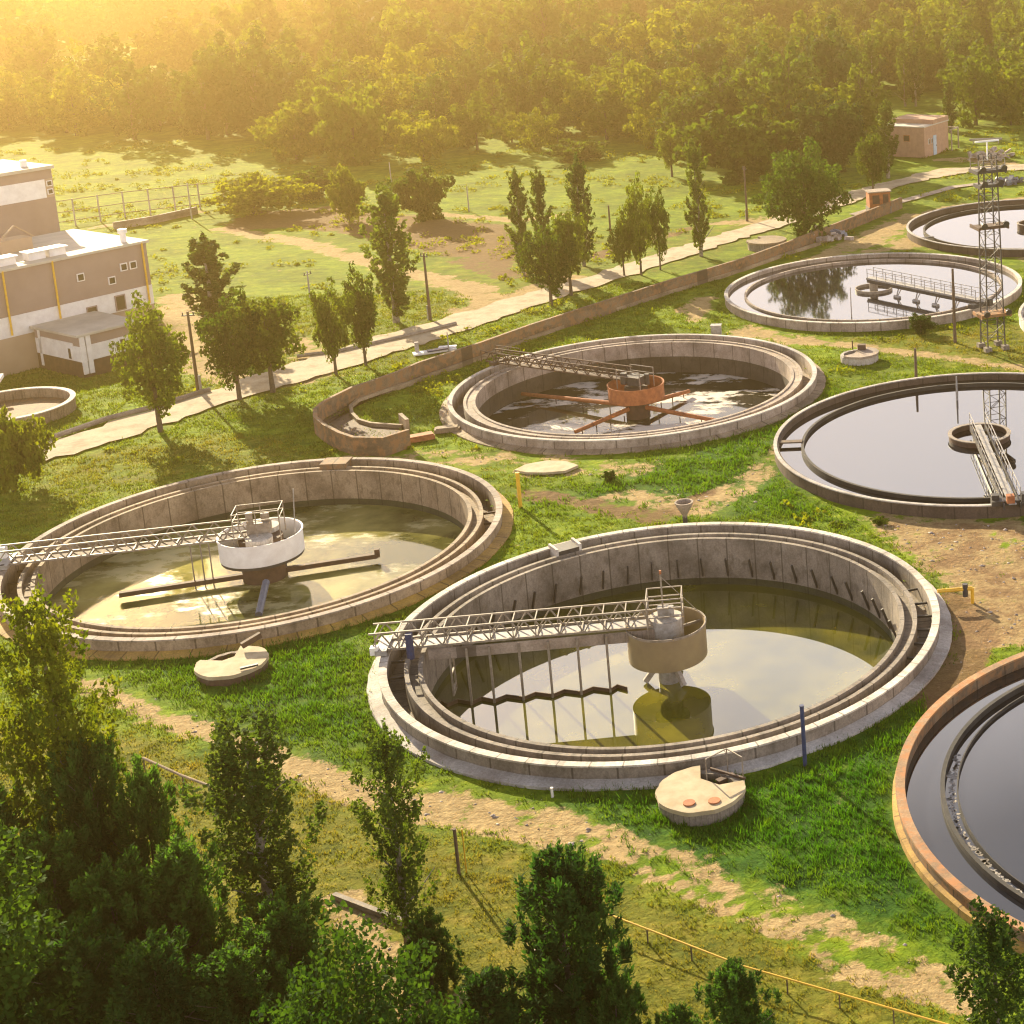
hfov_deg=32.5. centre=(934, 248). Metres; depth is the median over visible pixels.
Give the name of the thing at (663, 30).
broadleaf tree
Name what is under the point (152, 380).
broadleaf tree
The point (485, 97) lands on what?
broadleaf tree
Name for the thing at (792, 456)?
water
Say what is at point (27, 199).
factory tower
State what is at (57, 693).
poplar tree
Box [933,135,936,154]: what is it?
door
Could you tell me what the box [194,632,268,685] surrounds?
manhole chamber
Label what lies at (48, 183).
window
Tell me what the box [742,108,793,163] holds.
broadleaf tree
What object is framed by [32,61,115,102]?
broadleaf tree
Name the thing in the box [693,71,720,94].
broadleaf tree
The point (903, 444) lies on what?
water
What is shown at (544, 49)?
broadleaf tree
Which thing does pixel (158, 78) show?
broadleaf tree
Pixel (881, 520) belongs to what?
bush
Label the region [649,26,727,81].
broadleaf tree
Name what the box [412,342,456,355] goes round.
slab stack
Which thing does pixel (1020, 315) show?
settling tank
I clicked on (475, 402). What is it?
settling tank
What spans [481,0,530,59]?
broadleaf tree
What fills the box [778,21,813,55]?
broadleaf tree
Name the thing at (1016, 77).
broadleaf tree
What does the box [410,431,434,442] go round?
brick slab
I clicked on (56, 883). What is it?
pine tree
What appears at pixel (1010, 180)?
rubble heap
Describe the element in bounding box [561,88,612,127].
broadleaf tree
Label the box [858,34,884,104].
poplar tree
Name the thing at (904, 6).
broadleaf tree
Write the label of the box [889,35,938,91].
broadleaf tree
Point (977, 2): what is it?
broadleaf tree
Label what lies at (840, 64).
broadleaf tree
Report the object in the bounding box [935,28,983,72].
broadleaf tree
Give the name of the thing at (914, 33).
broadleaf tree
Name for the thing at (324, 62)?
broadleaf tree
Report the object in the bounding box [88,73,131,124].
broadleaf tree
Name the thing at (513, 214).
poplar tree
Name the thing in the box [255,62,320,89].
broadleaf tree
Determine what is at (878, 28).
broadleaf tree
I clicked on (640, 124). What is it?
broadleaf tree
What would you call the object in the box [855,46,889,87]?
broadleaf tree
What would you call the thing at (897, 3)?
broadleaf tree
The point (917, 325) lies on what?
shrub
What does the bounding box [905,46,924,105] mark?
poplar tree
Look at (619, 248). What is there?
broadleaf tree
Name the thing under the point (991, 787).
water
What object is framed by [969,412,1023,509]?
scraper bridge
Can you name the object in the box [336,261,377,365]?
broadleaf tree
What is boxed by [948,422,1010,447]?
feed ring
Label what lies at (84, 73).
broadleaf tree
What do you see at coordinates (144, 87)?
broadleaf tree
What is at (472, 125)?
broadleaf tree
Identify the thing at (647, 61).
broadleaf tree
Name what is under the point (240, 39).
broadleaf tree
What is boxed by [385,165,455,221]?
bush
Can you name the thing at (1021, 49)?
broadleaf tree
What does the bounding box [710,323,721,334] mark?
control box
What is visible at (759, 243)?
manhole chamber
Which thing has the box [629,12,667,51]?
broadleaf tree
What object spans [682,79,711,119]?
broadleaf tree
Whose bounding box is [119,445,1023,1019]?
stones
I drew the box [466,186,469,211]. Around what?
utility pole
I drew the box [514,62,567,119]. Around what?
broadleaf tree
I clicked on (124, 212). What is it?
fence
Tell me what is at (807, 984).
gas pipe
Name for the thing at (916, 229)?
water
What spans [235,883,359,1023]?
pine tree
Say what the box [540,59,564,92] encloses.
broadleaf tree
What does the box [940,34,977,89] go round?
broadleaf tree
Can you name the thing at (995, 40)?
broadleaf tree
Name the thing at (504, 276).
scrub
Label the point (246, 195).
bush
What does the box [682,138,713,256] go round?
poplar tree
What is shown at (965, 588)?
valve pipe
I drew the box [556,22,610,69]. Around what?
broadleaf tree
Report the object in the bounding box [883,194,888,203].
door
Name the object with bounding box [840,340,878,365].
manhole chamber
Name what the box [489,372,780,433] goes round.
water
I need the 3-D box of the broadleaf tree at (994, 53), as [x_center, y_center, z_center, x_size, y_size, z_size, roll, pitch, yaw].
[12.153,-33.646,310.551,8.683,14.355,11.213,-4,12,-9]
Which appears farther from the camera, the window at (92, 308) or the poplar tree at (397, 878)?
the window at (92, 308)
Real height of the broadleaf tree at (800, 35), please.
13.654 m
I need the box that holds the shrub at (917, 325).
[908,312,938,334]
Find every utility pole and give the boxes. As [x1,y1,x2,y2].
[181,311,201,390]
[187,183,192,218]
[303,271,310,297]
[420,253,431,320]
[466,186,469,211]
[608,205,610,232]
[742,166,748,220]
[850,287,851,316]
[914,348,917,376]
[951,268,956,342]
[956,376,957,399]
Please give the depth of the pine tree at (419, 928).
61.65 m
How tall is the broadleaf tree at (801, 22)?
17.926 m
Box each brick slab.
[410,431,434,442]
[434,424,459,433]
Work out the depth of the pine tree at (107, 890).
58.54 m
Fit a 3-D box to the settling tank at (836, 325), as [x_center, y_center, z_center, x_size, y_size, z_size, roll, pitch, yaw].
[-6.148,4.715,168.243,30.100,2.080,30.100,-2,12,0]
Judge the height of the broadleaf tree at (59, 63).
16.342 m
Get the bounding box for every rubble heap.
[809,225,853,241]
[830,229,847,236]
[967,146,1014,160]
[987,175,1023,185]
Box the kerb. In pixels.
[332,892,401,925]
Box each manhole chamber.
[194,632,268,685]
[655,748,745,826]
[746,235,786,251]
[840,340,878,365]
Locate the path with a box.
[851,182,981,214]
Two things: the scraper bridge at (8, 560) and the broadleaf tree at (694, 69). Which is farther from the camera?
the broadleaf tree at (694, 69)
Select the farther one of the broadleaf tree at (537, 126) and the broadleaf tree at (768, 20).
the broadleaf tree at (768, 20)
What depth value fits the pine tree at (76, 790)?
63.49 m
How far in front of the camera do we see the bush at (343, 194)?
215.41 m
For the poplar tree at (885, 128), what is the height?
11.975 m
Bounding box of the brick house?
[889,114,958,157]
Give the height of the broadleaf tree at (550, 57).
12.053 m
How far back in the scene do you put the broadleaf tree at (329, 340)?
144.37 m
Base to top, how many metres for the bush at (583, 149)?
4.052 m
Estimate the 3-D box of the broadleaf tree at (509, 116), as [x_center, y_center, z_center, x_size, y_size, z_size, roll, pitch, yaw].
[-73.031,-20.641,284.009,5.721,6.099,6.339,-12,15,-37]
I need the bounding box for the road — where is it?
[38,164,1023,459]
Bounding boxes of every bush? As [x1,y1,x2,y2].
[0,404,58,493]
[200,170,322,217]
[247,99,334,163]
[270,165,348,199]
[307,84,400,166]
[325,163,366,221]
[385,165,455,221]
[387,113,466,161]
[540,138,609,163]
[601,470,615,481]
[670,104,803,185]
[869,515,889,525]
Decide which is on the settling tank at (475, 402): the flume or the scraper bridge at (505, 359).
the scraper bridge at (505, 359)
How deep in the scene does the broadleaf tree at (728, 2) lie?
386.73 m
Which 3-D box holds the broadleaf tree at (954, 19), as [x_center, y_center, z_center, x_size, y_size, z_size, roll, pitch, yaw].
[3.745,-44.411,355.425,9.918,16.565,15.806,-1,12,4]
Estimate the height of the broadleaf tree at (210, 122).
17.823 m
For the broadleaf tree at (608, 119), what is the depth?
281.98 m
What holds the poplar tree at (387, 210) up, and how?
on the ground at (861, 949)
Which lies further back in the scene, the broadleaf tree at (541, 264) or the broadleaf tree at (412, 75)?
the broadleaf tree at (412, 75)
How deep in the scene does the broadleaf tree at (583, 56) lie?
339.16 m
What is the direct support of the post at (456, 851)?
on the ground at (861, 949)
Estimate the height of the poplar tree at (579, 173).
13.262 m
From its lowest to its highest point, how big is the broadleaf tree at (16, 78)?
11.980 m
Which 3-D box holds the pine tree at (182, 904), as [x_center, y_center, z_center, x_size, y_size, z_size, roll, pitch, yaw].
[-27.110,24.984,60.035,5.796,7.988,5.542,-14,17,-43]
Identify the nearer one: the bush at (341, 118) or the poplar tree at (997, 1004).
the poplar tree at (997, 1004)
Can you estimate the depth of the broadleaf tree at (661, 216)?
180.83 m
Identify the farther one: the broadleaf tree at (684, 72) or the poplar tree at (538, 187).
the broadleaf tree at (684, 72)
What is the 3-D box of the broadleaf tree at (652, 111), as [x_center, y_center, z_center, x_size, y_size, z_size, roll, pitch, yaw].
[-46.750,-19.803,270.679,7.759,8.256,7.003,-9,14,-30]
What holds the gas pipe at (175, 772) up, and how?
on the ground at (861, 949)
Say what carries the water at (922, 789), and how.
in the settling tank at (946, 887)
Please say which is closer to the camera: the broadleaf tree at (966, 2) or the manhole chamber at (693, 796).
the manhole chamber at (693, 796)
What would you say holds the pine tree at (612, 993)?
on the ground at (861, 949)
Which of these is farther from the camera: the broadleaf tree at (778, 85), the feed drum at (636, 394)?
the broadleaf tree at (778, 85)
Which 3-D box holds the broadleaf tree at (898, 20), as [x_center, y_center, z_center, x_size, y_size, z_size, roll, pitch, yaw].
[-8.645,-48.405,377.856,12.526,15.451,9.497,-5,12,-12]
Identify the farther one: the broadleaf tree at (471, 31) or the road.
the broadleaf tree at (471, 31)
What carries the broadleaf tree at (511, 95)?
on the ground at (861, 949)
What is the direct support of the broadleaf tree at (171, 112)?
on the ground at (861, 949)
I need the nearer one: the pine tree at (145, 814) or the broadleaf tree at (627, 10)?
the pine tree at (145, 814)
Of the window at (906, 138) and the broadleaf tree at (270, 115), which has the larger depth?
the broadleaf tree at (270, 115)
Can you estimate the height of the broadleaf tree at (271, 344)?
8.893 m
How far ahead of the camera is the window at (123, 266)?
167.51 m
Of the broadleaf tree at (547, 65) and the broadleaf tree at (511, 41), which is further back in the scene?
the broadleaf tree at (511, 41)
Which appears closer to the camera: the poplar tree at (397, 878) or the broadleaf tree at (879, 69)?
the poplar tree at (397, 878)
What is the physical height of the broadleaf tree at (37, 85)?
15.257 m
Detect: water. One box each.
[47,504,461,626]
[434,584,892,746]
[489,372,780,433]
[728,257,1017,321]
[747,262,999,319]
[779,380,1023,503]
[804,386,1023,496]
[905,667,1023,922]
[910,204,1023,240]
[925,207,1023,247]
[945,691,1023,893]
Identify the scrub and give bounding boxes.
[0,110,1023,528]
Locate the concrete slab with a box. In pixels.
[514,460,577,474]
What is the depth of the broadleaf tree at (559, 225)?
170.34 m
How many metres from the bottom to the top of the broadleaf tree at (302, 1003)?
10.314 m
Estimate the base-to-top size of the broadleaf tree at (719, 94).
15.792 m
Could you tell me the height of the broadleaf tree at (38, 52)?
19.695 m
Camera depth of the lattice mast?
144.23 m
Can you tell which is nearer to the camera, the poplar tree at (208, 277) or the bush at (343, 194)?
the poplar tree at (208, 277)
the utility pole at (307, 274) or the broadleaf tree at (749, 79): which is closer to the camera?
the utility pole at (307, 274)
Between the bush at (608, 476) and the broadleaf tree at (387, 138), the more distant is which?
the broadleaf tree at (387, 138)
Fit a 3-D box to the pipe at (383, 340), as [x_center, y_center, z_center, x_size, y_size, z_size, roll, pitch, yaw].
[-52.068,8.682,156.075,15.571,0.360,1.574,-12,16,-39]
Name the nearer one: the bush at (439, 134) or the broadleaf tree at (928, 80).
the bush at (439, 134)
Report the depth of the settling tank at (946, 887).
72.06 m
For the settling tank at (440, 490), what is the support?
on the ground at (861, 949)
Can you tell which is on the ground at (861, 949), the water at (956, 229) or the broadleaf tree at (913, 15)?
the broadleaf tree at (913, 15)
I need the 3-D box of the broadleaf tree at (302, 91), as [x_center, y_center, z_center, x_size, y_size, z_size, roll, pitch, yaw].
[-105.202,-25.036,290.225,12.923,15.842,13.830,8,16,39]
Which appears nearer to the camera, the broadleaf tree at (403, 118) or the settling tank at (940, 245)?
the settling tank at (940, 245)
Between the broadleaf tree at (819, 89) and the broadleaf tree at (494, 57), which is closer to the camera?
the broadleaf tree at (819, 89)
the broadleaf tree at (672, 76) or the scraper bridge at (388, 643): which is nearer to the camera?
the scraper bridge at (388, 643)
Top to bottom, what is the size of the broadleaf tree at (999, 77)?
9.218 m
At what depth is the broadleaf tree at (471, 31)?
378.35 m
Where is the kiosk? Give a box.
[864,188,891,212]
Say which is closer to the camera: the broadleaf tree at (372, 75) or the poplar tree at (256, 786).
the poplar tree at (256, 786)
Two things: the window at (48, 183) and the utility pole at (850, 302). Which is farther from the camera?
the window at (48, 183)
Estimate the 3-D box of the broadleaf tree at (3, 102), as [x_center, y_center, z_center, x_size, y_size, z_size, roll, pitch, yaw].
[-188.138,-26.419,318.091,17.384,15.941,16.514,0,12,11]
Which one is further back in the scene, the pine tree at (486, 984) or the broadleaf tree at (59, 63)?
the broadleaf tree at (59, 63)
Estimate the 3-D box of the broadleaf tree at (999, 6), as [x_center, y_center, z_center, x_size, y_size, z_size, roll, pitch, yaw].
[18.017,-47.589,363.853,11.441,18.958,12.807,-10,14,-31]
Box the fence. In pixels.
[56,182,225,225]
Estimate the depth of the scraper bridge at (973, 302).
162.00 m
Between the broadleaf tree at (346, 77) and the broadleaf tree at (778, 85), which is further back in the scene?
the broadleaf tree at (346, 77)
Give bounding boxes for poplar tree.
[0,574,127,858]
[0,800,101,1023]
[178,231,246,336]
[179,697,328,925]
[347,718,441,951]
[358,177,420,322]
[504,168,530,276]
[526,166,552,258]
[563,151,597,266]
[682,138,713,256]
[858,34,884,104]
[870,96,899,178]
[894,43,913,105]
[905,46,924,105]
[942,79,959,132]
[942,895,1023,1023]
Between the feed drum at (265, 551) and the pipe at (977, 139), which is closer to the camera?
the feed drum at (265, 551)
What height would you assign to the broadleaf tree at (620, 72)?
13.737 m
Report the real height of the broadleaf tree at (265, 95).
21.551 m
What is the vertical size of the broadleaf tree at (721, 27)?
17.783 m
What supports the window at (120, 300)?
in the factory building
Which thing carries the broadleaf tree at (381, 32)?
on the ground at (861, 949)
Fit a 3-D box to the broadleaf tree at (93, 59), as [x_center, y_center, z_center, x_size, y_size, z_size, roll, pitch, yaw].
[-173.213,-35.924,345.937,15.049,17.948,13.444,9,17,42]
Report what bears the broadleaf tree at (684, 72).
on the ground at (861, 949)
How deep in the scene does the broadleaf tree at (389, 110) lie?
291.92 m
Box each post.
[452,828,460,875]
[461,829,466,872]
[515,472,521,507]
[550,787,553,797]
[799,704,806,766]
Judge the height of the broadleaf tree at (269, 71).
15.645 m
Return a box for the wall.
[112,207,197,229]
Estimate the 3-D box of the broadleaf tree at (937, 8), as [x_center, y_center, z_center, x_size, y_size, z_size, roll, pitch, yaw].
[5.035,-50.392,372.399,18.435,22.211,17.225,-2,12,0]
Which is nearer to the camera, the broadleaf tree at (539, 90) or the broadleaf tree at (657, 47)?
the broadleaf tree at (539, 90)
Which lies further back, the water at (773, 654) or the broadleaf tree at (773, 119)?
the broadleaf tree at (773, 119)
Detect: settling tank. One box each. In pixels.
[0,457,512,660]
[366,522,952,791]
[439,334,825,454]
[724,252,1021,331]
[773,372,1023,518]
[892,651,1023,953]
[906,199,1023,256]
[1018,303,1023,331]
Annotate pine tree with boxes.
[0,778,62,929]
[0,814,113,1017]
[9,907,132,1023]
[36,728,132,932]
[36,842,195,1018]
[101,924,256,1023]
[102,753,222,940]
[107,834,255,991]
[182,939,306,1023]
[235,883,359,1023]
[382,905,473,999]
[454,963,547,1023]
[500,837,645,1023]
[581,974,651,1023]
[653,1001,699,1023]
[692,955,781,1023]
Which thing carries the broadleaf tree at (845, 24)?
on the ground at (861, 949)
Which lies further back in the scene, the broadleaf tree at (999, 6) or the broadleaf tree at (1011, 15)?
the broadleaf tree at (999, 6)
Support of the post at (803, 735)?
on the ground at (861, 949)
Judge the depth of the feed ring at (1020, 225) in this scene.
195.89 m
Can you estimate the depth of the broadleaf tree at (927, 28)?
368.13 m
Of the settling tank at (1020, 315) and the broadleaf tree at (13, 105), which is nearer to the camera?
the settling tank at (1020, 315)
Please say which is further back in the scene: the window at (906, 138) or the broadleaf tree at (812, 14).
the broadleaf tree at (812, 14)
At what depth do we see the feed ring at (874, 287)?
167.56 m
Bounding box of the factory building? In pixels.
[0,225,154,375]
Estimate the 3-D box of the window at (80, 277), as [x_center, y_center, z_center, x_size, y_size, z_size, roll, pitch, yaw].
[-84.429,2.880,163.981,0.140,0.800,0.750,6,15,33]
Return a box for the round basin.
[0,373,75,426]
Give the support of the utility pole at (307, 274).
on the ground at (861, 949)
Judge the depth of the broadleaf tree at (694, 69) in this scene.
302.61 m
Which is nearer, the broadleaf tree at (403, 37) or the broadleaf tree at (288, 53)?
the broadleaf tree at (288, 53)
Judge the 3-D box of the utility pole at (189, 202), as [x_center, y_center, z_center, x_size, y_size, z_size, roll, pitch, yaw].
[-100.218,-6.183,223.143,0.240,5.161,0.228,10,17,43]
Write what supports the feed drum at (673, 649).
in the settling tank at (910, 615)
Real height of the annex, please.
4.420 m
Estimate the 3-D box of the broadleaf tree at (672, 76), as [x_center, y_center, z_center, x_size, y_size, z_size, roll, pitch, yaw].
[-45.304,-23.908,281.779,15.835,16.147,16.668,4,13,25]
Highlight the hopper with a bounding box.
[674,498,692,522]
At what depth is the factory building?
163.59 m
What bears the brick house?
on the ground at (861, 949)
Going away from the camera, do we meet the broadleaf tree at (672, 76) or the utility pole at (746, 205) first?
the utility pole at (746, 205)
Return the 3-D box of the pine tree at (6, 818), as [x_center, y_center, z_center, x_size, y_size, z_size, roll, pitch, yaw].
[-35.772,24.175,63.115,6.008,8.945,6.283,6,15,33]
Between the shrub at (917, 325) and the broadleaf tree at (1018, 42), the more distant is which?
the broadleaf tree at (1018, 42)
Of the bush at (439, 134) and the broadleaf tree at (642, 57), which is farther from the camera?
the broadleaf tree at (642, 57)
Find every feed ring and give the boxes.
[855,283,891,294]
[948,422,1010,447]
[1017,220,1023,229]
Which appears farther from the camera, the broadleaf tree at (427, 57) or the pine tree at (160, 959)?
the broadleaf tree at (427, 57)
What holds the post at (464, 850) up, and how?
on the ground at (861, 949)
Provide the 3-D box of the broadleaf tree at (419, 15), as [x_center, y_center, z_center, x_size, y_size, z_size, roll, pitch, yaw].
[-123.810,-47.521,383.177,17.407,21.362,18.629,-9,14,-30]
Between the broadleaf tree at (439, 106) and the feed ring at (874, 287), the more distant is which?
the broadleaf tree at (439, 106)
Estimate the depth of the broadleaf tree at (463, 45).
363.95 m
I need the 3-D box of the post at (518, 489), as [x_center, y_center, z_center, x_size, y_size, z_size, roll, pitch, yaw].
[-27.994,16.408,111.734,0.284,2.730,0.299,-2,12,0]
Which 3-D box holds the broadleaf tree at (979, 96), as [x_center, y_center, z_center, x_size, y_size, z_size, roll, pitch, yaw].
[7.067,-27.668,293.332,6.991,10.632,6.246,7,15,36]
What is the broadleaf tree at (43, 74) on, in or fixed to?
on the ground at (861, 949)
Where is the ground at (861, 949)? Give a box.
[0,16,1023,1023]
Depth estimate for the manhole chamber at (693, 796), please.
74.02 m
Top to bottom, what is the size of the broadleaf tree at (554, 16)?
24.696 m
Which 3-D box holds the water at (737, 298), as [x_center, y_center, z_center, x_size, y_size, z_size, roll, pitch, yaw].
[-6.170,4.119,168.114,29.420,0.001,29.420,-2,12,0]
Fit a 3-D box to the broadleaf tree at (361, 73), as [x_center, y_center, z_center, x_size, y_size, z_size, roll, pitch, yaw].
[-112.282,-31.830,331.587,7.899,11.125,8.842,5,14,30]
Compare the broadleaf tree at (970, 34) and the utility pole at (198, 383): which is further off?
the broadleaf tree at (970, 34)
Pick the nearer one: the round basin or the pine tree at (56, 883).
the pine tree at (56, 883)
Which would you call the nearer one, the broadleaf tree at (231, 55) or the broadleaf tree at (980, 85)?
the broadleaf tree at (980, 85)
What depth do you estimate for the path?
221.47 m
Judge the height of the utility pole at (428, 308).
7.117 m
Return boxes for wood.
[0,0,996,77]
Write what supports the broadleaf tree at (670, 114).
on the ground at (861, 949)
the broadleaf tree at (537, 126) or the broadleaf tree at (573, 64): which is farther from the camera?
the broadleaf tree at (573, 64)
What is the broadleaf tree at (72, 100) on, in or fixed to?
on the ground at (861, 949)
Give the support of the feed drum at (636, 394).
in the settling tank at (475, 402)
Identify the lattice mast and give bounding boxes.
[968,139,1011,352]
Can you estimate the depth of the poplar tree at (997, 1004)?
54.21 m
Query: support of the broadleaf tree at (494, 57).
on the ground at (861, 949)
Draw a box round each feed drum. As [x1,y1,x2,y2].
[119,489,379,615]
[521,364,715,433]
[625,570,707,686]
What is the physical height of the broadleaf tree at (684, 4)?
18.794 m
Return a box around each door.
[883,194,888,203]
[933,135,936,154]
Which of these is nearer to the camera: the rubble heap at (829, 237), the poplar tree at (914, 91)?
the rubble heap at (829, 237)
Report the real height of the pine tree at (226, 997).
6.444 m
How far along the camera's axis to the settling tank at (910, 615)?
93.11 m
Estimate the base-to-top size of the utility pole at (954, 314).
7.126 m
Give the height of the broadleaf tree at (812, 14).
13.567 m
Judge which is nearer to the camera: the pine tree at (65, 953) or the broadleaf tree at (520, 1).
the pine tree at (65, 953)
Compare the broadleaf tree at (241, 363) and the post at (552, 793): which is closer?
the post at (552, 793)
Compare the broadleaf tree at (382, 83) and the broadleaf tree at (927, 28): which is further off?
the broadleaf tree at (927, 28)
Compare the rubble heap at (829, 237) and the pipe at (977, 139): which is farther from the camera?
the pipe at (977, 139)
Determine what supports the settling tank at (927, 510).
on the ground at (861, 949)
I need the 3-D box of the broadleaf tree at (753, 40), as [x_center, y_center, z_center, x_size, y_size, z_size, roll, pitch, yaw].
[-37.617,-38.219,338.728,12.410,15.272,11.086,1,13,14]
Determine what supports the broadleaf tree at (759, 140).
on the ground at (861, 949)
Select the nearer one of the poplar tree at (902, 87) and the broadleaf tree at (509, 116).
the broadleaf tree at (509, 116)
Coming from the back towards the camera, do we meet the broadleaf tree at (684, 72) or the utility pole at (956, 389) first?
the broadleaf tree at (684, 72)
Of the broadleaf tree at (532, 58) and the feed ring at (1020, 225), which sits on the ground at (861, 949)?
the broadleaf tree at (532, 58)
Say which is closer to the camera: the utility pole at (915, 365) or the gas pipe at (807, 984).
the gas pipe at (807, 984)
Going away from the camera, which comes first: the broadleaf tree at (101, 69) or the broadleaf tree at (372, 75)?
the broadleaf tree at (372, 75)
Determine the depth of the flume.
147.93 m
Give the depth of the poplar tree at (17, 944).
53.45 m
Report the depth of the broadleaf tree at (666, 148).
241.64 m
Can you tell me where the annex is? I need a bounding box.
[29,311,142,377]
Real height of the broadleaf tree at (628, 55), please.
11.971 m
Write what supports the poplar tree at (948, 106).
on the ground at (861, 949)
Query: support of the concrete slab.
on the ground at (861, 949)
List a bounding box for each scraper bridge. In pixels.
[0,518,246,588]
[368,599,654,706]
[480,345,631,379]
[866,267,992,308]
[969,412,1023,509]
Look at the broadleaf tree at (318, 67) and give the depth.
339.30 m
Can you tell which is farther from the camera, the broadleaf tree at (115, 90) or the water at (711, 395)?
the broadleaf tree at (115, 90)
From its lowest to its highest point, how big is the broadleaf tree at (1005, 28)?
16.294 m
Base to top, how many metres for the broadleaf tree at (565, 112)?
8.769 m
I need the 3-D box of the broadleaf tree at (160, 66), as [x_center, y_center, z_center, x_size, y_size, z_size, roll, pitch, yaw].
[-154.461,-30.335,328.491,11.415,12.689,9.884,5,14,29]
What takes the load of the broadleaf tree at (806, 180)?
on the ground at (861, 949)
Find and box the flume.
[313,197,902,456]
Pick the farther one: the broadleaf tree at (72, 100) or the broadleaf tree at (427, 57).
the broadleaf tree at (427, 57)
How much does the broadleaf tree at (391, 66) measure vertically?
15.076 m
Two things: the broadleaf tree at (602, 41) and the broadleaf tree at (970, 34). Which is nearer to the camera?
the broadleaf tree at (970, 34)
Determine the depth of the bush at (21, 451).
117.87 m
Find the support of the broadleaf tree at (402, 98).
on the ground at (861, 949)
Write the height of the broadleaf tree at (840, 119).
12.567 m
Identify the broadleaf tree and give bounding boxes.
[0,23,81,90]
[0,66,26,119]
[0,77,38,130]
[0,93,8,106]
[18,63,58,108]
[19,59,105,134]
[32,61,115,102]
[33,72,115,136]
[48,37,131,76]
[56,67,88,101]
[76,32,135,88]
[83,49,168,139]
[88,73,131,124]
[105,86,138,128]
[108,290,191,432]
[123,69,178,125]
[132,62,172,92]
[160,75,220,134]
[167,45,241,139]
[183,28,245,134]
[192,288,262,399]
[197,18,295,66]
[204,25,292,134]
[222,296,306,392]
[231,54,293,127]
[249,26,327,101]
[249,894,497,1023]
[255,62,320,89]
[266,107,279,117]
[280,59,372,118]
[295,39,362,91]
[308,276,355,374]
[310,57,350,96]
[314,67,354,96]
[330,7,393,65]
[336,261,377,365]
[337,73,394,114]
[343,64,391,93]
[351,42,453,104]
[354,63,393,95]
[366,0,435,58]
[374,13,395,60]
[378,49,443,86]
[378,100,418,132]
[382,123,403,146]
[385,74,449,115]
[386,0,441,77]
[390,109,433,151]
[399,71,447,114]
[405,71,454,123]
[428,14,485,56]
[433,50,491,112]
[437,22,486,63]
[447,34,496,67]
[450,91,495,149]
[458,3,500,56]
[460,78,507,124]
[463,59,500,115]
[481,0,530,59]
[485,51,502,88]
[487,30,571,128]
[491,66,531,132]
[491,110,522,142]
[495,25,552,63]
[506,107,563,151]
[509,0,571,45]
[513,0,562,36]
[514,28,553,61]
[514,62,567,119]
[516,222,575,305]
[528,97,582,141]
[533,45,562,77]
[539,210,589,295]
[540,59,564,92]
[541,29,609,81]
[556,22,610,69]
[556,60,598,123]
[558,69,631,137]
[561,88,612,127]
[581,19,647,68]
[581,86,632,139]
[588,22,631,68]
[590,50,644,114]
[598,3,638,46]
[602,47,647,81]
[603,59,694,133]
[605,210,635,275]
[616,171,651,275]
[622,7,692,63]
[622,100,666,149]
[624,62,704,135]
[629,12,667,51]
[632,106,667,139]
[633,50,645,63]
[636,43,679,81]
[644,185,669,269]
[645,37,722,68]
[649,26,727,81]
[649,87,706,148]
[656,123,686,176]
[671,0,722,43]
[675,0,753,24]
[681,58,766,122]
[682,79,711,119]
[686,62,718,86]
[693,0,753,54]
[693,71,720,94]
[698,0,755,39]
[704,13,778,63]
[713,68,782,121]
[727,22,782,63]
[727,59,763,104]
[737,36,822,157]
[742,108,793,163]
[751,82,851,153]
[751,136,853,236]
[760,9,850,66]
[776,92,868,175]
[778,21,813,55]
[778,31,826,78]
[801,10,859,99]
[807,2,843,21]
[815,0,876,44]
[816,9,855,38]
[822,63,891,139]
[826,0,881,31]
[836,19,900,79]
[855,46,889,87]
[855,132,889,188]
[869,2,910,33]
[875,0,932,20]
[882,27,929,80]
[883,13,944,85]
[886,0,949,30]
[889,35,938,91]
[894,0,949,24]
[915,0,995,31]
[917,16,980,89]
[924,25,930,43]
[928,2,974,41]
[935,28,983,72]
[936,35,1012,127]
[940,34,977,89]
[943,0,997,10]
[961,67,1015,111]
[962,63,994,115]
[969,0,1016,20]
[973,6,1002,57]
[976,38,1023,68]
[986,31,1023,101]
[989,0,1023,42]
[990,0,1023,36]
[991,13,1023,56]
[991,84,1023,124]
[993,11,1023,39]
[996,43,1023,115]
[998,34,1023,61]
[1019,45,1023,60]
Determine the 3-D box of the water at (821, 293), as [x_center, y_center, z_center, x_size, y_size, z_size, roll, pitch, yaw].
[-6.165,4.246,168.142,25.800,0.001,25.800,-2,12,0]
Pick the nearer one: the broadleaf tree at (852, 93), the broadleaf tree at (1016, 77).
the broadleaf tree at (852, 93)
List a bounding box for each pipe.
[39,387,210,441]
[142,757,276,812]
[297,322,456,357]
[608,914,947,1023]
[937,583,973,603]
[969,137,1001,143]
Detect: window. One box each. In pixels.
[46,180,52,185]
[47,188,53,194]
[67,347,73,359]
[76,273,84,281]
[86,305,97,311]
[108,276,115,284]
[114,294,126,310]
[119,262,127,271]
[129,260,136,269]
[872,195,879,203]
[903,135,909,141]
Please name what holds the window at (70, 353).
in the annex
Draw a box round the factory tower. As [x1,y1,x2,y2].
[0,159,59,237]

